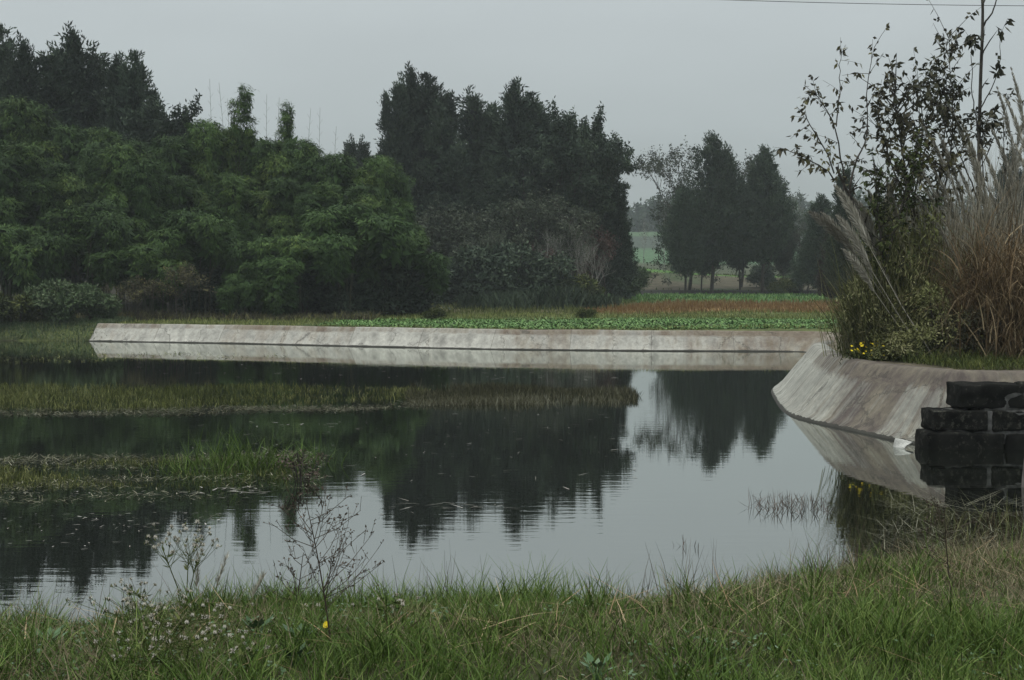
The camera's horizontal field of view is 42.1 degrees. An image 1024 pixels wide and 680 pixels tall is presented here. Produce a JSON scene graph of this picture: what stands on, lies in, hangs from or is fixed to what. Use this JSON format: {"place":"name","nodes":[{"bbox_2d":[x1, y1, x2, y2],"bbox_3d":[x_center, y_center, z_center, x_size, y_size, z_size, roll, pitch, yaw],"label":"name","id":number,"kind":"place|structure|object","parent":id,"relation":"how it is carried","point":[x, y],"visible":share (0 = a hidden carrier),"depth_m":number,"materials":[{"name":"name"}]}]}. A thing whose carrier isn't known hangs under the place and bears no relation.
{"place":"outdoors","nodes":[
{"label":"outdoors","id":0,"kind":"place"},
{"bbox_2d":[0,455,298,492],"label":"water grass","id":1,"kind":"structure","parent":0,"point":[22,473],"depth_m":14.54,"materials":[{"name":"green plant"}]},
{"bbox_2d":[0,380,423,411],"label":"water grass","id":2,"kind":"structure","parent":0,"point":[130,390],"depth_m":24.25,"materials":[{"name":"green plant"}]},
{"bbox_2d":[0,341,1023,626],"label":"water","id":3,"kind":"structure","parent":0,"point":[700,441],"depth_m":14.52,"materials":[{"name":"grey liquid"}]},
{"bbox_2d":[0,447,326,503],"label":"floating weed","id":4,"kind":"object","parent":3,"relation":"on","point":[69,456],"visible":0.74,"depth_m":15.12,"materials":[{"name":"plant"}]},
{"bbox_2d":[0,400,448,416],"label":"floating weed","id":5,"kind":"object","parent":3,"relation":"on","point":[245,409],"visible":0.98,"depth_m":21.66,"materials":[{"name":"plant"}]},
{"bbox_2d":[158,419,296,472],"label":"grass tuft","id":6,"kind":"object","parent":3,"relation":"on","point":[230,461],"visible":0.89,"depth_m":15.34,"materials":[{"name":"green plant"}]},
{"bbox_2d":[847,488,1023,555],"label":"floating reeds","id":7,"kind":"object","parent":3,"relation":"on","point":[948,521],"visible":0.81,"depth_m":11.52,"materials":[{"name":"plant"}]},
{"bbox_2d":[915,381,1023,449],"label":"stone wall","id":8,"kind":"structure","parent":3,"relation":"in","point":[983,415],"depth_m":16.89,"materials":[{"name":"black stone"}]},
{"bbox_2d":[0,226,1023,679],"bbox_3d":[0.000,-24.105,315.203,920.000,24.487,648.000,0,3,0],"label":"ground","id":9,"kind":"structure","parent":0,"point":[648,254],"depth_m":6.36,"materials":[{"name":"green plant"}]},
{"bbox_2d":[0,291,47,322],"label":"bush","id":10,"kind":"object","parent":9,"relation":"on","point":[9,307],"visible":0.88,"depth_m":45.93,"materials":[{"name":"green plant"}]},
{"bbox_2d":[0,223,52,299],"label":"bamboo clump","id":11,"kind":"object","parent":9,"relation":"on","point":[18,266],"visible":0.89,"depth_m":49.17,"materials":[{"name":"green plant"}]},
{"bbox_2d":[0,32,57,292],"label":"cypress tree","id":12,"kind":"object","parent":9,"relation":"on","point":[9,81],"visible":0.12,"depth_m":69.91,"materials":[{"name":"green plant"}]},
{"bbox_2d":[0,95,62,298],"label":"bamboo clump","id":13,"kind":"object","parent":9,"relation":"on","point":[17,125],"visible":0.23,"depth_m":61.01,"materials":[{"name":"green plant"}]},
{"bbox_2d":[0,140,69,314],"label":"bamboo clump","id":14,"kind":"object","parent":9,"relation":"on","point":[24,195],"visible":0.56,"depth_m":54.25,"materials":[{"name":"green plant"}]},
{"bbox_2d":[1,40,93,284],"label":"cypress tree","id":15,"kind":"object","parent":9,"relation":"on","point":[49,64],"visible":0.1,"depth_m":70.95,"materials":[{"name":"green plant"}]},
{"bbox_2d":[19,277,79,323],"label":"bush","id":16,"kind":"object","parent":9,"relation":"on","point":[50,294],"visible":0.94,"depth_m":45.68,"materials":[{"name":"green plant"}]},
{"bbox_2d":[18,123,101,284],"bbox_3d":[-20.934,-5.565,62.022,5.304,9.159,5.162,-2,3,-37],"label":"bamboo clump","id":17,"kind":"object","parent":9,"relation":"on","point":[59,144],"visible":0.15,"depth_m":61.32,"materials":[{"name":"green plant"}]},
{"bbox_2d":[24,159,103,310],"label":"bamboo clump","id":18,"kind":"object","parent":9,"relation":"on","point":[67,175],"visible":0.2,"depth_m":55.06,"materials":[{"name":"green plant"}]},
{"bbox_2d":[0,315,135,340],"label":"bank grass","id":19,"kind":"structure","parent":9,"relation":"on","point":[51,324],"depth_m":45.37,"materials":[{"name":"green plant"}]},
{"bbox_2d":[46,20,104,284],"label":"cypress tree","id":20,"kind":"object","parent":9,"relation":"on","point":[76,59],"visible":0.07,"depth_m":72.61,"materials":[{"name":"green plant"}]},
{"bbox_2d":[29,197,139,293],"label":"bamboo clump","id":21,"kind":"object","parent":9,"relation":"on","point":[108,228],"visible":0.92,"depth_m":49.78,"materials":[{"name":"green plant"}]},
{"bbox_2d":[65,282,124,319],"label":"bush","id":22,"kind":"object","parent":9,"relation":"on","point":[95,302],"visible":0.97,"depth_m":46.09,"materials":[{"name":"green plant"}]},
{"bbox_2d":[63,126,148,306],"bbox_3d":[-19.437,-5.584,62.871,5.669,9.086,5.199,-2,3,-30],"label":"bamboo clump","id":23,"kind":"object","parent":9,"relation":"on","point":[82,157],"visible":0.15,"depth_m":61.36,"materials":[{"name":"green plant"}]},
{"bbox_2d":[87,50,129,303],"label":"cypress tree","id":24,"kind":"object","parent":9,"relation":"on","point":[109,76],"visible":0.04,"depth_m":71.88,"materials":[{"name":"green plant"}]},
{"bbox_2d":[80,141,172,313],"bbox_3d":[-15.814,-4.389,54.790,4.039,7.474,4.405,-1,3,-15],"label":"bamboo clump","id":25,"kind":"object","parent":9,"relation":"on","point":[130,184],"visible":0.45,"depth_m":54.13,"materials":[{"name":"green plant"}]},
{"bbox_2d":[98,48,164,302],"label":"cypress tree","id":26,"kind":"object","parent":9,"relation":"on","point":[134,82],"visible":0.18,"depth_m":71.15,"materials":[{"name":"green plant"}]},
{"bbox_2d":[112,93,172,152],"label":"cypress tree","id":27,"kind":"object","parent":9,"relation":"on","point":[134,121],"visible":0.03,"depth_m":68.74,"materials":[{"name":"green plant"}]},
{"bbox_2d":[86,243,201,313],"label":"bamboo clump","id":28,"kind":"object","parent":9,"relation":"on","point":[144,261],"visible":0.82,"depth_m":49.11,"materials":[{"name":"green plant"}]},
{"bbox_2d":[119,88,202,308],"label":"cypress tree","id":29,"kind":"object","parent":9,"relation":"on","point":[175,127],"visible":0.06,"depth_m":65.77,"materials":[{"name":"green plant"}]},
{"bbox_2d":[93,615,248,679],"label":"fluffy weed","id":30,"kind":"object","parent":9,"relation":"on","point":[186,639],"visible":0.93,"depth_m":5.22,"materials":[{"name":"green plant"}]},
{"bbox_2d":[136,261,216,317],"bbox_3d":[-12.274,-1.710,48.243,3.127,2.379,2.608,2,4,38],"label":"twiggy tree","id":31,"kind":"object","parent":9,"relation":"on","point":[181,272],"visible":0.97,"depth_m":48.03,"materials":[{"name":"green plant"}]},
{"bbox_2d":[143,133,221,311],"bbox_3d":[-15.253,-5.147,60.625,4.890,8.443,4.759,-2,3,-28],"label":"bamboo clump","id":32,"kind":"object","parent":9,"relation":"on","point":[173,156],"visible":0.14,"depth_m":59.96,"materials":[{"name":"green plant"}]},
{"bbox_2d":[144,518,221,615],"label":"fluffy weed","id":33,"kind":"object","parent":9,"relation":"on","point":[177,541],"visible":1,"depth_m":7.25,"materials":[{"name":"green plant"}]},
{"bbox_2d":[65,588,307,660],"bbox_3d":[-1.416,1.252,5.650,0.979,0.320,0.537,1,3,28],"label":"fluffy weed","id":34,"kind":"object","parent":9,"relation":"on","point":[160,624],"visible":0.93,"depth_m":5.65,"materials":[{"name":"green plant"}]},
{"bbox_2d":[155,173,220,314],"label":"bamboo clump","id":35,"kind":"object","parent":9,"relation":"on","point":[180,193],"visible":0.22,"depth_m":55.12,"materials":[{"name":"green plant"}]},
{"bbox_2d":[12,306,381,320],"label":"undergrowth","id":36,"kind":"object","parent":9,"relation":"on","point":[156,315],"visible":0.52,"depth_m":48.14,"materials":[{"name":"green plant"}]},
{"bbox_2d":[142,205,252,315],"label":"bamboo clump","id":37,"kind":"object","parent":9,"relation":"on","point":[205,235],"visible":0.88,"depth_m":50.15,"materials":[{"name":"green plant"}]},
{"bbox_2d":[166,116,233,310],"bbox_3d":[-14.100,-5.623,61.718,5.163,9.309,4.734,-1,3,-16],"label":"bamboo clump","id":38,"kind":"object","parent":9,"relation":"on","point":[208,140],"visible":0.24,"depth_m":60.70,"materials":[{"name":"green plant"}]},
{"bbox_2d":[171,263,251,316],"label":"bush","id":39,"kind":"object","parent":9,"relation":"on","point":[216,281],"visible":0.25,"depth_m":51.69,"materials":[{"name":"green plant"}]},
{"bbox_2d":[183,171,267,313],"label":"bamboo clump","id":40,"kind":"object","parent":9,"relation":"on","point":[233,197],"visible":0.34,"depth_m":55.14,"materials":[{"name":"green plant"}]},
{"bbox_2d":[215,261,272,318],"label":"bamboo clump","id":41,"kind":"object","parent":9,"relation":"on","point":[232,290],"visible":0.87,"depth_m":48.71,"materials":[{"name":"green plant"}]},
{"bbox_2d":[219,82,269,209],"bbox_3d":[-12.529,-6.482,61.877,4.089,10.912,3.872,0,3,-8],"label":"cypress tree","id":42,"kind":"object","parent":9,"relation":"on","point":[235,154],"visible":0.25,"depth_m":61.32,"materials":[{"name":"green plant"}]},
{"bbox_2d":[243,136,293,222],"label":"bamboo clump","id":43,"kind":"object","parent":9,"relation":"on","point":[266,160],"visible":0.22,"depth_m":60.91,"materials":[{"name":"green plant"}]},
{"bbox_2d":[240,176,309,274],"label":"bamboo clump","id":44,"kind":"object","parent":9,"relation":"on","point":[280,196],"visible":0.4,"depth_m":55.51,"materials":[{"name":"green plant"}]},
{"bbox_2d":[253,275,299,316],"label":"bamboo clump","id":45,"kind":"object","parent":9,"relation":"on","point":[278,304],"visible":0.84,"depth_m":48.46,"materials":[{"name":"green plant"}]},
{"bbox_2d":[240,233,355,313],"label":"bamboo clump","id":46,"kind":"object","parent":9,"relation":"on","point":[278,257],"visible":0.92,"depth_m":49.46,"materials":[{"name":"green plant"}]},
{"bbox_2d":[281,141,345,205],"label":"bamboo clump","id":47,"kind":"object","parent":9,"relation":"on","point":[309,180],"visible":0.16,"depth_m":60.66,"materials":[{"name":"green plant"}]},
{"bbox_2d":[290,182,343,314],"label":"bamboo clump","id":48,"kind":"object","parent":9,"relation":"on","point":[319,198],"visible":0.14,"depth_m":55.44,"materials":[{"name":"green plant"}]},
{"bbox_2d":[292,271,354,315],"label":"bush","id":49,"kind":"object","parent":9,"relation":"on","point":[310,287],"visible":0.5,"depth_m":51.55,"materials":[{"name":"green plant"}]},
{"bbox_2d":[263,473,384,639],"bbox_3d":[-0.825,0.990,5.930,0.487,0.827,0.460,-2,4,-38],"label":"dry weed","id":50,"kind":"object","parent":9,"relation":"on","point":[339,549],"visible":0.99,"depth_m":5.95,"materials":[{"name":"brown plant"}]},
{"bbox_2d":[311,150,377,206],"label":"bamboo clump","id":51,"kind":"object","parent":9,"relation":"on","point":[335,170],"visible":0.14,"depth_m":60.06,"materials":[{"name":"green plant"}]},
{"bbox_2d":[300,199,416,313],"bbox_3d":[-6.606,-3.030,51.880,4.845,4.953,4.882,-2,4,-39],"label":"bamboo clump","id":52,"kind":"object","parent":9,"relation":"on","point":[348,228],"visible":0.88,"depth_m":51.13,"materials":[{"name":"green plant"}]},
{"bbox_2d":[345,153,429,253],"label":"bamboo clump","id":53,"kind":"object","parent":9,"relation":"on","point":[393,186],"visible":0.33,"depth_m":61.02,"materials":[{"name":"green plant"}]},
{"bbox_2d":[375,72,423,220],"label":"cypress tree","id":54,"kind":"object","parent":9,"relation":"on","point":[392,143],"visible":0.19,"depth_m":85.03,"materials":[{"name":"green plant"}]},
{"bbox_2d":[353,230,452,315],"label":"bamboo clump","id":55,"kind":"object","parent":9,"relation":"on","point":[434,271],"visible":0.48,"depth_m":53.54,"materials":[{"name":"green plant"}]},
{"bbox_2d":[375,249,452,315],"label":"bush","id":56,"kind":"object","parent":9,"relation":"on","point":[427,301],"visible":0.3,"depth_m":54.74,"materials":[{"name":"green plant"}]},
{"bbox_2d":[393,71,461,227],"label":"cypress tree","id":57,"kind":"object","parent":9,"relation":"on","point":[433,101],"visible":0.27,"depth_m":85.43,"materials":[{"name":"green plant"}]},
{"bbox_2d":[16,307,844,328],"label":"field grass","id":58,"kind":"structure","parent":9,"relation":"on","point":[534,315],"depth_m":49.44,"materials":[{"name":"green plant"}]},
{"bbox_2d":[409,110,485,256],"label":"cypress tree","id":59,"kind":"object","parent":9,"relation":"on","point":[452,164],"visible":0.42,"depth_m":83.40,"materials":[{"name":"green plant"}]},
{"bbox_2d":[410,195,499,258],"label":"bush","id":60,"kind":"object","parent":9,"relation":"on","point":[456,228],"visible":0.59,"depth_m":76.64,"materials":[{"name":"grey plant"}]},
{"bbox_2d":[89,323,835,351],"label":"concrete embankment","id":61,"kind":"structure","parent":9,"relation":"on","point":[660,340],"depth_m":40.20,"materials":[{"name":"grey concrete"}]},
{"bbox_2d":[448,85,502,212],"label":"cypress tree","id":62,"kind":"object","parent":9,"relation":"on","point":[477,128],"visible":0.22,"depth_m":86.67,"materials":[{"name":"green plant"}]},
{"bbox_2d":[445,241,525,303],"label":"bush","id":63,"kind":"object","parent":9,"relation":"on","point":[490,274],"visible":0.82,"depth_m":70.63,"materials":[{"name":"green plant"}]},
{"bbox_2d":[466,75,556,236],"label":"cypress tree","id":64,"kind":"object","parent":9,"relation":"on","point":[514,110],"visible":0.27,"depth_m":83.83,"materials":[{"name":"green plant"}]},
{"bbox_2d":[0,513,1023,679],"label":"grass tussocks","id":65,"kind":"object","parent":9,"relation":"on","point":[710,650],"depth_m":5.85,"materials":[{"name":"green plant"}]},
{"bbox_2d":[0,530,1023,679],"bbox_3d":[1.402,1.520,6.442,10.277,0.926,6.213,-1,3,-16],"label":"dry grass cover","id":66,"kind":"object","parent":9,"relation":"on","point":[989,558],"visible":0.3,"depth_m":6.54,"materials":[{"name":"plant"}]},
{"bbox_2d":[468,239,561,299],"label":"bush","id":67,"kind":"object","parent":9,"relation":"on","point":[511,254],"visible":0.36,"depth_m":71.90,"materials":[{"name":"green plant"}]},
{"bbox_2d":[12,506,1022,621],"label":"grass stalks","id":68,"kind":"object","parent":9,"relation":"on","point":[707,582],"depth_m":8.35,"materials":[{"name":"green plant"}]},
{"bbox_2d":[12,535,1023,679],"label":"dead stems","id":69,"kind":"object","parent":9,"relation":"on","point":[582,607],"visible":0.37,"depth_m":6.55,"materials":[{"name":"brown plant"}]},
{"bbox_2d":[487,184,603,275],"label":"bush","id":70,"kind":"object","parent":9,"relation":"on","point":[536,211],"visible":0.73,"depth_m":76.43,"materials":[{"name":"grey plant"}]},
{"bbox_2d":[514,250,579,296],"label":"bush","id":71,"kind":"object","parent":9,"relation":"on","point":[562,261],"visible":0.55,"depth_m":72.28,"materials":[{"name":"green plant"}]},
{"bbox_2d":[504,282,613,309],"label":"reed tuft","id":72,"kind":"object","parent":9,"relation":"on","point":[560,297],"visible":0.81,"depth_m":60.66,"materials":[{"name":"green plant"}]},
{"bbox_2d":[485,101,634,243],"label":"leafy tree","id":73,"kind":"object","parent":9,"relation":"on","point":[530,173],"visible":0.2,"depth_m":81.36,"materials":[{"name":"green plant"}]},
{"bbox_2d":[319,316,837,329],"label":"crop plants","id":74,"kind":"object","parent":9,"relation":"on","point":[513,322],"visible":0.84,"depth_m":44.70,"materials":[{"name":"green plant"}]},
{"bbox_2d":[520,95,639,249],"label":"leafy tree","id":75,"kind":"object","parent":9,"relation":"on","point":[568,155],"visible":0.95,"depth_m":78.97,"materials":[{"name":"green plant"}]},
{"bbox_2d":[608,190,640,285],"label":"cypress tree","id":76,"kind":"object","parent":9,"relation":"on","point":[622,220],"visible":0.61,"depth_m":84.18,"materials":[{"name":"green plant"}]},
{"bbox_2d":[631,135,699,289],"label":"bare tree","id":77,"kind":"object","parent":9,"relation":"on","point":[658,167],"visible":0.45,"depth_m":106.92,"materials":[{"name":"grey plant"}]},
{"bbox_2d":[654,181,715,293],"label":"cypress tree","id":78,"kind":"object","parent":9,"relation":"on","point":[684,243],"visible":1,"depth_m":102.82,"materials":[{"name":"green plant"}]},
{"bbox_2d":[585,296,842,314],"bbox_3d":[15.011,-1.839,66.007,24.283,0.541,22.221,0,3,0],"label":"stubble","id":79,"kind":"object","parent":9,"relation":"on","point":[670,306],"visible":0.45,"depth_m":61.65,"materials":[{"name":"plant"}]},
{"bbox_2d":[677,129,751,293],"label":"cypress tree","id":80,"kind":"object","parent":9,"relation":"on","point":[718,195],"visible":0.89,"depth_m":103.44,"materials":[{"name":"green plant"}]},
{"bbox_2d":[601,291,835,301],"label":"crop plants","id":81,"kind":"object","parent":9,"relation":"on","point":[700,297],"visible":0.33,"depth_m":89.47,"materials":[{"name":"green plant"}]},
{"bbox_2d":[738,143,807,290],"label":"cypress tree","id":82,"kind":"object","parent":9,"relation":"on","point":[767,236],"visible":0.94,"depth_m":104.77,"materials":[{"name":"green plant"}]},
{"bbox_2d":[786,193,833,295],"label":"cypress tree","id":83,"kind":"object","parent":9,"relation":"on","point":[810,240],"visible":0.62,"depth_m":97.44,"materials":[{"name":"green plant"}]},
{"bbox_2d":[625,188,996,231],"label":"woods","id":84,"kind":"object","parent":9,"relation":"on","point":[640,210],"visible":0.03,"depth_m":347.01,"materials":[{"name":"green plant"}]},
{"bbox_2d":[774,22,903,284],"bbox_3d":[4.989,-2.291,20.597,2.766,5.365,0.757,-2,3,-35],"label":"sapling tree","id":85,"kind":"object","parent":9,"relation":"on","point":[800,158],"visible":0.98,"depth_m":20.58,"materials":[{"name":"green plant"}]},
{"bbox_2d":[819,160,865,298],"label":"cypress tree","id":86,"kind":"object","parent":9,"relation":"on","point":[838,208],"visible":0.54,"depth_m":69.41,"materials":[{"name":"green plant"}]},
{"bbox_2d":[826,229,919,350],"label":"bush","id":87,"kind":"object","parent":9,"relation":"on","point":[855,281],"visible":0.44,"depth_m":20.77,"materials":[{"name":"green plant"}]},
{"bbox_2d":[806,232,943,357],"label":"tall grass","id":88,"kind":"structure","parent":9,"relation":"on","point":[849,333],"depth_m":20.96,"materials":[{"name":"green plant"}]},
{"bbox_2d":[837,194,934,310],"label":"bush","id":89,"kind":"object","parent":9,"relation":"on","point":[906,250],"visible":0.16,"depth_m":21.01,"materials":[{"name":"green plant"}]},
{"bbox_2d":[805,176,984,360],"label":"plume grass","id":90,"kind":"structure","parent":9,"relation":"on","point":[836,231],"depth_m":20.56,"materials":[{"name":"green plant"}]},
{"bbox_2d":[771,340,1023,443],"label":"concrete embankment","id":91,"kind":"structure","parent":9,"relation":"on","point":[889,401],"depth_m":19.26,"materials":[{"name":"grey concrete"}]},
{"bbox_2d":[850,121,944,296],"bbox_3d":[6.074,-1.538,20.865,1.708,3.779,1.033,-1,3,-26],"label":"sapling tree","id":92,"kind":"object","parent":9,"relation":"on","point":[877,213],"visible":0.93,"depth_m":20.77,"materials":[{"name":"green plant"}]},
{"bbox_2d":[873,274,945,359],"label":"bush","id":93,"kind":"object","parent":9,"relation":"on","point":[913,341],"visible":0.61,"depth_m":20.30,"materials":[{"name":"green plant"}]},
{"bbox_2d":[848,2,994,250],"bbox_3d":[6.584,-2.704,21.324,2.564,6.122,1.571,-2,3,-30],"label":"sapling tree","id":94,"kind":"object","parent":9,"relation":"on","point":[944,112],"visible":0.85,"depth_m":21.35,"materials":[{"name":"green plant"}]},
{"bbox_2d":[840,100,1023,357],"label":"plume grass","id":95,"kind":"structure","parent":9,"relation":"on","point":[978,178],"depth_m":21.21,"materials":[{"name":"brown plant"}]},
{"bbox_2d":[901,199,968,328],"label":"bush","id":96,"kind":"object","parent":9,"relation":"on","point":[929,233],"visible":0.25,"depth_m":21.01,"materials":[{"name":"green plant"}]},
{"bbox_2d":[897,279,974,356],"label":"bush","id":97,"kind":"object","parent":9,"relation":"on","point":[930,332],"visible":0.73,"depth_m":20.19,"materials":[{"name":"green plant"}]},
{"bbox_2d":[925,305,997,359],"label":"bush","id":98,"kind":"object","parent":9,"relation":"on","point":[953,333],"visible":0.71,"depth_m":20.08,"materials":[{"name":"green plant"}]},
{"bbox_2d":[903,67,1023,353],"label":"tall reeds","id":99,"kind":"object","parent":9,"relation":"on","point":[1015,159],"visible":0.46,"depth_m":21.57,"materials":[{"name":"brown plant"}]},
{"bbox_2d":[932,0,1023,246],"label":"tree","id":100,"kind":"object","parent":9,"relation":"on","point":[995,123],"visible":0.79,"depth_m":22.13,"materials":[{"name":"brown plant"}]},
{"bbox_2d":[0,0,1023,216],"label":"sky","id":101,"kind":"structure","parent":0,"point":[662,72],"materials":[{"name":"grey"}]},
{"bbox_2d":[368,295,657,313],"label":"field grass","id":102,"kind":"structure","parent":0,"point":[531,310],"depth_m":58.20,"materials":[{"name":"plant"}]},
{"bbox_2d":[400,378,642,405],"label":"water grass","id":103,"kind":"structure","parent":0,"point":[487,388],"depth_m":24.08,"materials":[{"name":"green plant"}]},
{"bbox_2d":[884,177,1023,362],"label":"dry grass","id":104,"kind":"structure","parent":0,"point":[1019,278],"depth_m":20.02,"materials":[{"name":"plant"}]},
{"bbox_2d":[888,346,1023,369],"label":"bank grass","id":105,"kind":"structure","parent":0,"point":[962,361],"depth_m":19.34,"materials":[{"name":"green plant"}]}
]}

